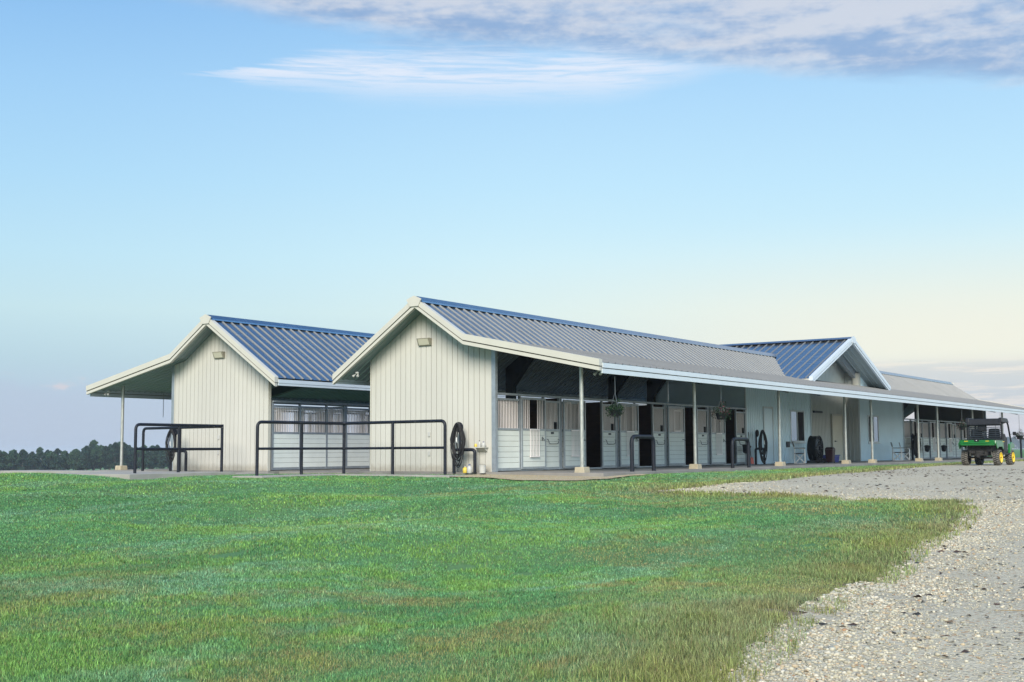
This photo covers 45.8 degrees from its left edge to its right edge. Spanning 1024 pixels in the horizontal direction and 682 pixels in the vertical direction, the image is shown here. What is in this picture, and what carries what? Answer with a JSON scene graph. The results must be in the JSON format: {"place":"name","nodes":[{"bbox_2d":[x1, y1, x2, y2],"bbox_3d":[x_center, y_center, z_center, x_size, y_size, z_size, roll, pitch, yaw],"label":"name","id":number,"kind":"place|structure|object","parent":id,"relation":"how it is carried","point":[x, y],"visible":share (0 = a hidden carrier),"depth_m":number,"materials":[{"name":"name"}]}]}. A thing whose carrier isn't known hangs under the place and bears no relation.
{"place":"outdoors","nodes":[
{"label":"outdoors","id":0,"kind":"place"},
{"bbox_2d":[119,468,369,473],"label":"porch floor","id":1,"kind":"structure","parent":0,"point":[274,471],"depth_m":42.35,"materials":[{"name":"concrete"}]},
{"bbox_2d":[141,426,220,470],"bbox_3d":[-11.247,3.665,41.215,4.179,1.528,0.190,-4,-7,37],"label":"pipe rail","id":2,"kind":"object","parent":1,"relation":"on","point":[143,441],"visible":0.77,"depth_m":41.90,"materials":[{"name":"black metal"}]},
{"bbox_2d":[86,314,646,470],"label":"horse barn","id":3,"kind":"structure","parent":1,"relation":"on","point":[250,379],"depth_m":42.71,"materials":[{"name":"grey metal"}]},
{"bbox_2d":[212,351,224,358],"bbox_3d":[-10.239,0.490,42.277,0.500,0.230,0.158,-4,-6,34],"label":"wall light","id":4,"kind":"object","parent":3,"relation":"attached to","point":[219,354],"visible":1,"depth_m":42.21,"materials":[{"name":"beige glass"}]},
{"bbox_2d":[281,410,301,431],"bbox_3d":[-8.865,3.878,48.250,0.117,2.210,1.360,-4,-6,34],"label":"stall door","id":5,"kind":"structure","parent":3,"relation":"in","point":[281,410],"depth_m":48.50,"materials":[{"name":"metal"}]},
{"bbox_2d":[279,470,369,473],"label":"courtyard floor","id":6,"kind":"structure","parent":0,"point":[327,471],"depth_m":40.22,"materials":[{"name":"concrete"}]},
{"bbox_2d":[0,449,1023,681],"bbox_3d":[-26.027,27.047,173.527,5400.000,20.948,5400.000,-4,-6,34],"label":"ground","id":7,"kind":"structure","parent":0,"point":[453,566],"depth_m":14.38,"materials":[{"name":"green plant"}]},
{"bbox_2d":[0,451,5,470],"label":"tree","id":8,"kind":"object","parent":7,"relation":"on","point":[2,458],"visible":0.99,"depth_m":413.31,"materials":[{"name":"green plant"}]},
{"bbox_2d":[0,451,9,469],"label":"tree","id":9,"kind":"object","parent":7,"relation":"on","point":[4,453],"visible":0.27,"depth_m":421.24,"materials":[{"name":"green plant"}]},
{"bbox_2d":[3,449,21,469],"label":"tree","id":10,"kind":"object","parent":7,"relation":"on","point":[11,457],"visible":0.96,"depth_m":415.93,"materials":[{"name":"green plant"}]},
{"bbox_2d":[15,449,30,469],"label":"tree","id":11,"kind":"object","parent":7,"relation":"on","point":[23,460],"visible":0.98,"depth_m":415.09,"materials":[{"name":"green plant"}]},
{"bbox_2d":[26,454,39,469],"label":"tree","id":12,"kind":"object","parent":7,"relation":"on","point":[32,460],"visible":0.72,"depth_m":424.70,"materials":[{"name":"green plant"}]},
{"bbox_2d":[36,447,44,454],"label":"tree","id":13,"kind":"object","parent":7,"relation":"on","point":[39,449],"visible":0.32,"depth_m":451.44,"materials":[{"name":"green plant"}]},
{"bbox_2d":[35,451,47,469],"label":"tree","id":14,"kind":"object","parent":7,"relation":"on","point":[42,463],"visible":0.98,"depth_m":421.65,"materials":[{"name":"green plant"}]},
{"bbox_2d":[45,450,56,469],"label":"tree","id":15,"kind":"object","parent":7,"relation":"on","point":[50,455],"visible":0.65,"depth_m":427.96,"materials":[{"name":"green plant"}]},
{"bbox_2d":[49,455,64,469],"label":"tree","id":16,"kind":"object","parent":7,"relation":"on","point":[58,462],"visible":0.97,"depth_m":421.49,"materials":[{"name":"green plant"}]},
{"bbox_2d":[53,448,60,455],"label":"tree","id":17,"kind":"object","parent":7,"relation":"on","point":[57,451],"visible":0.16,"depth_m":449.70,"materials":[{"name":"green plant"}]},
{"bbox_2d":[0,470,124,472],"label":"walkway","id":18,"kind":"structure","parent":7,"relation":"on","point":[39,471],"depth_m":44.70,"materials":[{"name":"concrete"}]},
{"bbox_2d":[60,450,74,469],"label":"tree","id":19,"kind":"object","parent":7,"relation":"on","point":[64,454],"visible":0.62,"depth_m":431.45,"materials":[{"name":"green plant"}]},
{"bbox_2d":[66,450,83,469],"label":"tree","id":20,"kind":"object","parent":7,"relation":"on","point":[75,464],"visible":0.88,"depth_m":429.98,"materials":[{"name":"green plant"}]},
{"bbox_2d":[79,445,94,469],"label":"tree","id":21,"kind":"object","parent":7,"relation":"on","point":[85,458],"visible":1,"depth_m":426.22,"materials":[{"name":"green plant"}]},
{"bbox_2d":[90,444,96,469],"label":"tree","id":22,"kind":"object","parent":7,"relation":"on","point":[93,447],"visible":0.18,"depth_m":446.93,"materials":[{"name":"green plant"}]},
{"bbox_2d":[89,439,98,469],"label":"tree","id":23,"kind":"object","parent":7,"relation":"on","point":[94,442],"visible":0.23,"depth_m":455.31,"materials":[{"name":"green plant"}]},
{"bbox_2d":[89,449,104,469],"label":"tree","id":24,"kind":"object","parent":7,"relation":"on","point":[95,464],"visible":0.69,"depth_m":434.46,"materials":[{"name":"green plant"}]},
{"bbox_2d":[95,445,103,469],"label":"tree","id":25,"kind":"object","parent":7,"relation":"on","point":[98,448],"visible":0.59,"depth_m":438.90,"materials":[{"name":"green plant"}]},
{"bbox_2d":[99,446,108,469],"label":"tree","id":26,"kind":"object","parent":7,"relation":"on","point":[104,454],"visible":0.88,"depth_m":436.08,"materials":[{"name":"green plant"}]},
{"bbox_2d":[103,446,114,469],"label":"tree","id":27,"kind":"object","parent":7,"relation":"on","point":[109,463],"visible":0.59,"depth_m":436.53,"materials":[{"name":"green plant"}]},
{"bbox_2d":[106,442,119,469],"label":"tree","id":28,"kind":"object","parent":7,"relation":"on","point":[115,446],"visible":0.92,"depth_m":426.73,"materials":[{"name":"green plant"}]},
{"bbox_2d":[116,442,131,465],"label":"tree","id":29,"kind":"object","parent":7,"relation":"on","point":[126,457],"visible":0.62,"depth_m":429.08,"materials":[{"name":"green plant"}]},
{"bbox_2d":[126,448,132,468],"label":"tree","id":30,"kind":"object","parent":7,"relation":"on","point":[131,454],"visible":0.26,"depth_m":437.45,"materials":[{"name":"green plant"}]},
{"bbox_2d":[127,453,138,468],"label":"tree","id":31,"kind":"object","parent":7,"relation":"on","point":[132,462],"visible":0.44,"depth_m":437.68,"materials":[{"name":"green plant"}]},
{"bbox_2d":[131,447,145,468],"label":"tree","id":32,"kind":"object","parent":7,"relation":"on","point":[139,454],"visible":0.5,"depth_m":433.38,"materials":[{"name":"green plant"}]},
{"bbox_2d":[56,471,235,479],"bbox_3d":[-11.874,4.457,38.269,4.600,0.600,4.100,-4,-6,34],"label":"concrete pad","id":33,"kind":"object","parent":7,"relation":"on","point":[131,475],"visible":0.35,"depth_m":36.79,"materials":[{"name":"grey concrete"}]},
{"bbox_2d":[133,423,223,472],"bbox_3d":[-10.532,3.399,38.468,0.093,1.552,3.551,-4,-6,34],"label":"pipe rail","id":34,"kind":"object","parent":33,"relation":"on","point":[178,448],"visible":0.94,"depth_m":38.38,"materials":[{"name":"black metal"}]},
{"bbox_2d":[140,451,156,468],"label":"tree","id":35,"kind":"object","parent":7,"relation":"on","point":[150,460],"visible":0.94,"depth_m":430.85,"materials":[{"name":"green plant"}]},
{"bbox_2d":[153,444,160,468],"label":"tree","id":36,"kind":"object","parent":7,"relation":"on","point":[156,453],"visible":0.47,"depth_m":435.94,"materials":[{"name":"green plant"}]},
{"bbox_2d":[156,451,168,468],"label":"tree","id":37,"kind":"object","parent":7,"relation":"on","point":[162,460],"visible":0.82,"depth_m":432.05,"materials":[{"name":"green plant"}]},
{"bbox_2d":[236,473,273,474],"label":"walkway","id":38,"kind":"structure","parent":7,"relation":"on","point":[253,473],"depth_m":39.21,"materials":[{"name":"concrete"}]},
{"bbox_2d":[169,429,187,470],"bbox_3d":[-11.611,3.761,42.170,0.898,1.530,0.115,-4,-6,34],"label":"wash post","id":39,"kind":"object","parent":38,"relation":"on","point":[185,456],"visible":0.67,"depth_m":42.21,"materials":[{"name":"black metal"}]},
{"bbox_2d":[165,429,175,463],"bbox_3d":[-11.913,3.658,42.258,0.527,1.224,0.142,-4,-6,34],"label":"hose","id":40,"kind":"object","parent":39,"relation":"attached to","point":[167,441],"visible":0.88,"depth_m":42.23,"materials":[{"name":"black rubber"}]},
{"bbox_2d":[232,474,335,477],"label":"walkway","id":41,"kind":"structure","parent":7,"relation":"on","point":[265,476],"depth_m":35.26,"materials":[{"name":"concrete"}]},
{"bbox_2d":[255,419,446,475],"bbox_3d":[-4.591,3.168,36.070,5.518,1.590,2.576,0,-5,2],"label":"pipe rail","id":42,"kind":"object","parent":41,"relation":"on","point":[301,448],"visible":1,"depth_m":35.82,"materials":[{"name":"black metal"}]},
{"bbox_2d":[336,474,464,477],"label":"walkway","id":43,"kind":"structure","parent":7,"relation":"on","point":[442,476],"depth_m":34.93,"materials":[{"name":"concrete"}]},
{"bbox_2d":[1011,436,1019,448],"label":"tree","id":44,"kind":"object","parent":7,"relation":"on","point":[1016,442],"visible":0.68,"depth_m":2038.66,"materials":[{"name":"green plant"}]},
{"bbox_2d":[0,0,1023,458],"label":"sky","id":45,"kind":"structure","parent":0,"point":[718,172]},
{"bbox_2d":[451,474,644,479],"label":"gravel path","id":46,"kind":"structure","parent":0,"point":[531,477],"depth_m":33.62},
{"bbox_2d":[359,457,1023,476],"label":"porch floor","id":47,"kind":"structure","parent":0,"point":[604,472],"depth_m":39.56,"materials":[{"name":"concrete"}]},
{"bbox_2d":[452,422,476,472],"bbox_3d":[-1.427,3.173,36.198,0.878,1.510,0.115,-4,-6,34],"label":"wash post","id":48,"kind":"object","parent":47,"relation":"on","point":[473,450],"visible":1,"depth_m":36.07,"materials":[{"name":"black metal"}]},
{"bbox_2d":[450,422,465,467],"bbox_3d":[-1.640,3.107,36.229,0.593,1.375,0.153,-4,-6,34],"label":"hose","id":49,"kind":"object","parent":48,"relation":"attached to","point":[453,436],"visible":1,"depth_m":36.22,"materials":[{"name":"black rubber"}]},
{"bbox_2d":[467,464,471,472],"bbox_3d":[-1.255,3.772,35.786,0.160,0.260,0.160,-4,-6,34],"label":"jug","id":50,"kind":"object","parent":47,"relation":"on","point":[469,468],"visible":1,"depth_m":35.72,"materials":[{"name":"grey plastic"}]},
{"bbox_2d":[479,464,485,472],"bbox_3d":[-0.873,3.764,35.741,0.227,0.264,0.231,-4,-6,34],"label":"bucket","id":51,"kind":"object","parent":47,"relation":"on","point":[482,468],"visible":1,"depth_m":35.66,"materials":[{"name":"grey plastic"}]},
{"bbox_2d":[630,434,655,471],"bbox_3d":[3.889,3.370,35.989,0.180,1.182,1.520,-4,-6,34],"label":"hitching rail","id":52,"kind":"object","parent":47,"relation":"on","point":[641,436],"visible":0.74,"depth_m":35.92,"materials":[{"name":"black metal"}]},
{"bbox_2d":[332,296,1023,472],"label":"horse barn","id":53,"kind":"structure","parent":47,"relation":"on","point":[469,365],"depth_m":42.49,"materials":[{"name":"grey metal"}]},
{"bbox_2d":[417,338,431,345],"bbox_3d":[-2.732,0.028,37.650,0.500,0.230,0.158,-4,-6,34],"label":"wall light","id":54,"kind":"object","parent":53,"relation":"attached to","point":[424,341],"visible":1,"depth_m":37.60,"materials":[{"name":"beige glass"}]},
{"bbox_2d":[474,447,488,451],"bbox_3d":[-0.919,3.223,36.063,0.380,0.140,0.238,-4,-6,34],"label":"wall shelf","id":55,"kind":"object","parent":53,"relation":"attached to","point":[482,449],"depth_m":36.04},
{"bbox_2d":[520,397,545,468],"bbox_3d":[0.697,2.873,37.781,0.117,2.210,1.360,-4,-6,34],"label":"stall door","id":56,"kind":"structure","parent":53,"relation":"in","point":[533,441],"depth_m":37.69,"materials":[{"name":"metal"}]},
{"bbox_2d":[563,400,585,467],"bbox_3d":[2.084,3.048,39.781,0.117,2.210,1.360,-4,-6,34],"label":"stall door","id":57,"kind":"structure","parent":53,"relation":"in","point":[571,438],"depth_m":39.60,"materials":[{"name":"metal"}]},
{"bbox_2d":[605,376,623,417],"bbox_3d":[2.949,1.601,34.561,0.607,1.184,0.606,-4,-6,34],"label":"hanging basket","id":58,"kind":"object","parent":53,"relation":"hanging from","point":[616,410],"visible":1,"depth_m":34.44,"materials":[{"name":"green plastic"}]},
{"bbox_2d":[619,403,638,465],"bbox_3d":[4.164,3.310,42.781,0.117,2.210,1.360,-4,-6,34],"label":"stall door","id":59,"kind":"structure","parent":53,"relation":"in","point":[624,437],"depth_m":42.62,"materials":[{"name":"metal"}]},
{"bbox_2d":[667,406,685,464],"bbox_3d":[6.243,3.572,45.781,0.116,2.210,1.360,-4,-6,34],"label":"stall door","id":60,"kind":"structure","parent":53,"relation":"in","point":[676,442],"depth_m":45.73,"materials":[{"name":"metal"}]},
{"bbox_2d":[710,408,725,463],"bbox_3d":[8.323,3.834,48.781,0.117,2.210,1.360,-4,-6,34],"label":"stall door","id":61,"kind":"structure","parent":53,"relation":"in","point":[717,441],"depth_m":48.64,"materials":[{"name":"metal"}]},
{"bbox_2d":[711,387,731,421],"bbox_3d":[6.966,2.108,40.345,0.740,1.187,0.720,-4,-6,34],"label":"hanging basket","id":62,"kind":"object","parent":53,"relation":"hanging from","point":[720,415],"visible":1,"depth_m":40.24,"materials":[{"name":"green plastic"}]},
{"bbox_2d":[742,442,750,453],"bbox_3d":[9.777,4.425,50.462,0.371,0.524,0.371,1,-5,-9],"label":"bucket","id":63,"kind":"object","parent":53,"relation":"hanging from","point":[744,448],"visible":0.67,"depth_m":50.33,"materials":[{"name":"black plastic"}]},
{"bbox_2d":[790,410,805,442],"bbox_3d":[13.184,3.964,55.953,0.090,1.520,1.820,-4,-6,34],"label":"window","id":64,"kind":"structure","parent":53,"relation":"in","point":[797,423],"depth_m":55.93,"materials":[{"name":"white"}]},
{"bbox_2d":[867,415,879,443],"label":"window","id":65,"kind":"structure","parent":53,"relation":"in","point":[875,418],"depth_m":65.02,"materials":[{"name":"white glass"}]},
{"bbox_2d":[911,420,916,458],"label":"stall door","id":66,"kind":"structure","parent":53,"relation":"in","point":[912,421],"depth_m":70.53,"materials":[{"name":"metal"}]},
{"bbox_2d":[924,445,930,451],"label":"bucket","id":67,"kind":"object","parent":53,"relation":"hanging from","point":[927,448],"visible":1,"depth_m":71.77,"materials":[{"name":"black plastic"}]},
{"bbox_2d":[929,421,936,457],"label":"stall door","id":68,"kind":"structure","parent":53,"relation":"in","point":[933,442],"depth_m":73.70,"materials":[{"name":"metal"}]},
{"bbox_2d":[941,443,946,451],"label":"bucket","id":69,"kind":"object","parent":53,"relation":"hanging from","point":[943,447],"visible":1,"depth_m":74.73,"materials":[{"name":"black plastic"}]},
{"bbox_2d":[946,422,953,457],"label":"stall door","id":70,"kind":"structure","parent":53,"relation":"in","point":[949,441],"depth_m":76.72,"materials":[{"name":"metal"}]},
{"bbox_2d":[956,410,966,430],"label":"hanging basket","id":71,"kind":"object","parent":53,"relation":"hanging from","point":[963,427],"visible":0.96,"depth_m":65.16,"materials":[{"name":"green plastic"}]},
{"bbox_2d":[961,424,966,449],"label":"stall door","id":72,"kind":"structure","parent":53,"relation":"in","point":[962,431],"depth_m":79.65,"materials":[{"name":"metal"}]},
{"bbox_2d":[1014,427,1023,440],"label":"hanging basket","id":73,"kind":"object","parent":53,"relation":"hanging from","point":[1018,436],"visible":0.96,"depth_m":76.33,"materials":[{"name":"black plastic"}]},
{"bbox_2d":[730,437,750,467],"bbox_3d":[7.872,3.891,41.733,0.180,1.142,1.520,-4,-6,34],"label":"hitching rail","id":74,"kind":"object","parent":47,"relation":"on","point":[733,439],"visible":0.79,"depth_m":41.63,"materials":[{"name":"black metal"}]},
{"bbox_2d":[748,432,753,463],"bbox_3d":[9.983,4.469,50.579,0.092,1.333,0.393,-4,-6,34],"label":"manure fork","id":75,"kind":"object","parent":47,"relation":"on","point":[752,460],"visible":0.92,"depth_m":50.53,"materials":[{"name":"red plastic"}]},
{"bbox_2d":[754,430,765,464],"bbox_3d":[10.439,4.492,51.284,0.205,1.490,0.998,-4,-6,34],"label":"wash post","id":76,"kind":"object","parent":47,"relation":"on","point":[756,436],"visible":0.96,"depth_m":51.20,"materials":[{"name":"black metal"}]},
{"bbox_2d":[758,430,767,462],"bbox_3d":[10.652,4.466,51.296,0.149,1.425,0.939,-4,-6,34],"label":"hose","id":77,"kind":"object","parent":76,"relation":"attached to","point":[762,432],"visible":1,"depth_m":51.22,"materials":[{"name":"black rubber"}]},
{"bbox_2d":[792,441,805,463],"bbox_3d":[12.556,4.880,53.060,0.557,0.963,0.640,-2,-5,16],"label":"folding chair","id":78,"kind":"object","parent":47,"relation":"on","point":[804,461],"visible":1,"depth_m":52.79,"materials":[{"name":"silver metal"}]},
{"bbox_2d":[721,336,890,460],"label":"cross gable hall","id":79,"kind":"structure","parent":47,"relation":"on","point":[845,360],"depth_m":61.59,"materials":[{"name":"metal"}]},
{"bbox_2d":[833,416,842,460],"bbox_3d":[16.748,5.002,62.223,0.118,2.310,1.400,-4,-6,34],"label":"door","id":80,"kind":"structure","parent":79,"relation":"in","point":[837,420],"depth_m":62.29,"materials":[{"name":"paint"}]},
{"bbox_2d":[807,436,826,462],"bbox_3d":[13.818,4.913,55.005,0.620,1.250,1.180,-4,-6,32],"label":"drum fan","id":81,"kind":"object","parent":47,"relation":"on","point":[815,449],"visible":0.99,"depth_m":54.74},
{"bbox_2d":[825,447,834,462],"bbox_3d":[14.517,5.202,55.286,0.384,0.718,0.397,-4,-6,34],"label":"waste bin","id":82,"kind":"object","parent":47,"relation":"on","point":[830,455],"visible":1,"depth_m":55.16,"materials":[{"name":"brown plastic"}]},
{"bbox_2d":[823,455,839,462],"bbox_3d":[15.093,5.564,57.326,0.520,0.360,1.110,-4,-6,34],"label":"storage crate","id":83,"kind":"object","parent":47,"relation":"on","point":[836,458],"visible":0.38,"depth_m":57.21,"materials":[{"name":"blue plastic"}]},
{"bbox_2d":[890,442,902,460],"bbox_3d":[20.382,5.857,64.260,0.557,0.963,0.640,-2,-5,13],"label":"folding chair","id":84,"kind":"object","parent":47,"relation":"on","point":[893,458],"visible":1,"depth_m":64.03,"materials":[{"name":"silver metal"}]},
{"bbox_2d":[899,443,909,459],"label":"folding chair","id":85,"kind":"object","parent":47,"relation":"on","point":[905,452],"visible":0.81,"depth_m":65.14,"materials":[{"name":"silver metal"}]},
{"bbox_2d":[911,434,913,459],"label":"wash post","id":86,"kind":"object","parent":47,"relation":"on","point":[912,436],"visible":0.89,"depth_m":69.03,"materials":[{"name":"black metal"}]},
{"bbox_2d":[912,433,920,457],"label":"hose","id":87,"kind":"object","parent":86,"relation":"hanging from","point":[914,445],"visible":0.65,"depth_m":69.31,"materials":[{"name":"black rubber"}]},
{"bbox_2d":[1020,438,1023,457],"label":"hitching rail","id":88,"kind":"object","parent":47,"relation":"on","point":[1021,447],"visible":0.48,"depth_m":79.40,"materials":[{"name":"black metal"}]},
{"bbox_2d":[658,461,1023,681],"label":"gravel road","id":89,"kind":"structure","parent":0,"point":[917,479],"depth_m":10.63,"materials":[{"name":"grey gravel"}]},
{"bbox_2d":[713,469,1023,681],"bbox_3d":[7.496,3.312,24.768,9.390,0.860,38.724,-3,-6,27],"label":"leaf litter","id":90,"kind":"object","parent":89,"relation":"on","point":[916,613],"visible":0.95,"depth_m":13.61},
{"bbox_2d":[958,417,1015,464],"bbox_3d":[20.358,4.292,51.722,1.750,2.013,3.257,-4,-6,36],"label":"utility vehicle","id":91,"kind":"object","parent":89,"relation":"on","point":[980,447],"visible":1,"depth_m":51.24,"materials":[{"name":"green metal"}]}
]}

